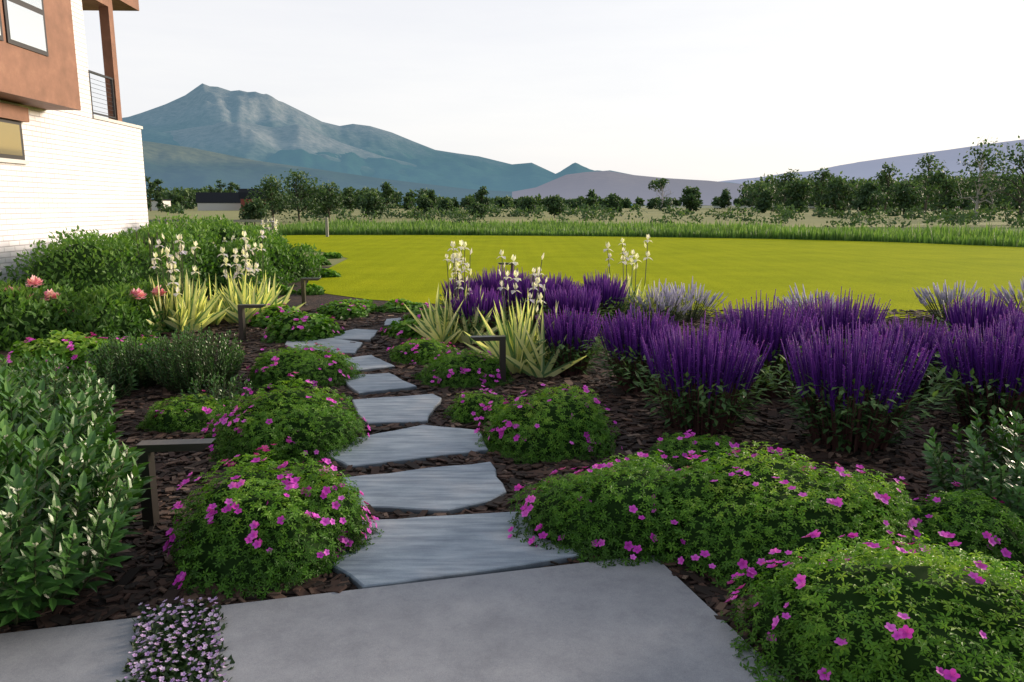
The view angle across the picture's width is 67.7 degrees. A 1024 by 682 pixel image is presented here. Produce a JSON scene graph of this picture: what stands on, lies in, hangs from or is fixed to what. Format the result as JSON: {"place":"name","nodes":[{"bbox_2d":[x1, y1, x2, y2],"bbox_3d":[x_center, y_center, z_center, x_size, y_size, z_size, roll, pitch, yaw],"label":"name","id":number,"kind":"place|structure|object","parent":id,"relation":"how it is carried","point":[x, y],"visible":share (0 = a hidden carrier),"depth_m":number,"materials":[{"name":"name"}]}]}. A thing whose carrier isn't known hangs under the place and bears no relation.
{"place":"outdoors","nodes":[
{"label":"outdoors","id":0,"kind":"place"},
{"bbox_2d":[147,189,266,210],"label":"barn","id":1,"kind":"structure","parent":0,"point":[207,201],"depth_m":232.14,"materials":[{"name":"grey"}]},
{"bbox_2d":[142,141,511,205],"bbox_3d":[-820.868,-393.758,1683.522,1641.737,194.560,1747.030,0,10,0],"label":"hill","id":2,"kind":"structure","parent":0,"point":[173,166],"depth_m":2034.80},
{"bbox_2d":[166,121,515,191],"bbox_3d":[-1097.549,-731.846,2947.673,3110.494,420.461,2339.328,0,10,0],"label":"mountain","id":3,"kind":"structure","parent":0,"point":[250,141],"depth_m":3454.06,"materials":[{"name":"stone"}]},
{"bbox_2d":[122,83,738,204],"bbox_3d":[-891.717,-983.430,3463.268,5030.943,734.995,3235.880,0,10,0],"label":"mountain","id":4,"kind":"structure","parent":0,"point":[202,104],"depth_m":4174.82,"materials":[{"name":"stone"}]},
{"bbox_2d":[83,0,1023,181],"label":"sky","id":5,"kind":"structure","parent":0,"point":[709,90],"materials":[{"name":"white"}]},
{"bbox_2d":[148,205,1023,265],"bbox_3d":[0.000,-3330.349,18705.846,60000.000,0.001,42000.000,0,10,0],"label":"ground","id":6,"kind":"structure","parent":0,"point":[810,219],"depth_m":94.53,"materials":[{"name":"green plant"}]},
{"bbox_2d":[0,0,148,286],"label":"house","id":7,"kind":"structure","parent":6,"relation":"on","point":[69,159],"depth_m":12.39,"materials":[{"name":"white brick"}]},
{"bbox_2d":[0,555,788,681],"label":"concrete slabs","id":8,"kind":"structure","parent":6,"relation":"on","point":[654,621],"depth_m":2.92,"materials":[{"name":"grey concrete"}]},
{"bbox_2d":[0,266,1023,681],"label":"mulch bed","id":9,"kind":"object","parent":6,"relation":"on","point":[314,302],"visible":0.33,"depth_m":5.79,"materials":[{"name":"brown wood"}]},
{"bbox_2d":[0,275,197,350],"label":"peonies","id":10,"kind":"object","parent":9,"relation":"on","point":[34,313],"visible":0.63,"depth_m":9.24,"materials":[{"name":"green plant"}]},
{"bbox_2d":[0,212,324,298],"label":"hedge","id":11,"kind":"object","parent":9,"relation":"on","point":[95,260],"visible":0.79,"depth_m":13.46,"materials":[{"name":"green plant"}]},
{"bbox_2d":[116,596,234,681],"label":"thyme","id":12,"kind":"object","parent":9,"relation":"on","point":[183,647],"visible":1,"depth_m":2.85,"materials":[{"name":"purple plant"}]},
{"bbox_2d":[136,438,215,529],"bbox_3d":[-1.725,0.752,3.935,0.394,0.480,0.107,-1,10,-4],"label":"path light","id":13,"kind":"object","parent":9,"relation":"on","point":[150,514],"visible":0.66,"depth_m":3.89,"materials":[{"name":"grey metal"}]},
{"bbox_2d":[237,304,265,341],"bbox_3d":[-3.166,-0.206,9.312,0.350,0.480,0.100,0,10,0],"label":"path light","id":14,"kind":"object","parent":9,"relation":"on","point":[241,321],"visible":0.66,"depth_m":9.27,"materials":[{"name":"brown metal"}]},
{"bbox_2d":[301,278,320,305],"bbox_3d":[-3.336,-0.806,12.681,0.350,0.480,0.100,0,10,0],"label":"path light","id":15,"kind":"object","parent":9,"relation":"on","point":[303,290],"visible":0.78,"depth_m":12.63,"materials":[{"name":"brown metal"}]},
{"bbox_2d":[146,218,682,377],"bbox_3d":[-4.749,-1.690,15.316,6.726,1.350,19.854,-7,12,-34],"label":"iris","id":16,"kind":"object","parent":9,"relation":"on","point":[525,354],"visible":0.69,"depth_m":9.65,"materials":[{"name":"plant"}]},
{"bbox_2d":[285,318,583,588],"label":"flagstones","id":17,"kind":"object","parent":9,"relation":"on","point":[413,550],"visible":0.74,"depth_m":4.29,"materials":[{"name":"grey stone"}]},
{"bbox_2d":[470,335,507,384],"bbox_3d":[-0.211,0.191,7.082,0.354,0.480,0.106,-1,10,-4],"label":"path light","id":18,"kind":"object","parent":9,"relation":"on","point":[501,339],"visible":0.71,"depth_m":7.03,"materials":[{"name":"brown metal"}]},
{"bbox_2d":[498,263,512,274],"bbox_3d":[-0.125,-1.401,16.017,0.350,0.480,0.100,0,10,0],"label":"path light","id":19,"kind":"object","parent":9,"relation":"on","point":[511,264],"visible":0.34,"depth_m":15.94,"materials":[{"name":"brown metal"}]},
{"bbox_2d":[0,245,1023,681],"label":"geraniums","id":20,"kind":"object","parent":9,"relation":"on","point":[862,581],"visible":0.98,"depth_m":3.53,"materials":[{"name":"green plant"}]},
{"bbox_2d":[0,323,1023,626],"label":"shrubs","id":21,"kind":"object","parent":9,"relation":"on","point":[66,461],"visible":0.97,"depth_m":3.72,"materials":[{"name":"green plant"}]},
{"bbox_2d":[432,264,1023,455],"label":"salvia","id":22,"kind":"object","parent":9,"relation":"on","point":[863,373],"visible":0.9,"depth_m":5.59,"materials":[{"name":"purple plant"}]},
{"bbox_2d":[626,276,1023,324],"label":"catmint","id":23,"kind":"object","parent":9,"relation":"on","point":[674,300],"visible":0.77,"depth_m":10.84,"materials":[{"name":"purple plant"}]},
{"bbox_2d":[148,206,959,236],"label":"fences","id":24,"kind":"object","parent":6,"relation":"on","point":[326,227],"visible":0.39,"depth_m":39.95,"materials":[{"name":"grey wood"}]},
{"bbox_2d":[145,135,1023,227],"bbox_3d":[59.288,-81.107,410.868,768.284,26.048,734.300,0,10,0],"label":"trees","id":25,"kind":"object","parent":6,"relation":"on","point":[989,193],"visible":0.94,"depth_m":116.39,"materials":[{"name":"green plant"}]},
{"bbox_2d":[239,216,1023,246],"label":"meadow grass","id":26,"kind":"structure","parent":6,"relation":"on","point":[986,236],"depth_m":41.59,"materials":[{"name":"green plant"}]},
{"bbox_2d":[290,227,1023,251],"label":"grass","id":27,"kind":"structure","parent":6,"relation":"on","point":[1007,228],"depth_m":51.97,"materials":[{"name":"green plant"}]},
{"bbox_2d":[718,139,1023,183],"bbox_3d":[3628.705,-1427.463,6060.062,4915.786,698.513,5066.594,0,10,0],"label":"mountain","id":28,"kind":"structure","parent":6,"relation":"on","point":[905,164],"depth_m":7000.11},
{"bbox_2d":[512,171,749,205],"bbox_3d":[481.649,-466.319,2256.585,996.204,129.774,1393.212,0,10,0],"label":"hill","id":29,"kind":"structure","parent":0,"point":[603,184],"depth_m":2311.98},
{"bbox_2d":[281,235,1023,317],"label":"lawn","id":30,"kind":"structure","parent":0,"point":[412,268],"depth_m":21.01,"materials":[{"name":"green plant"}]}
]}

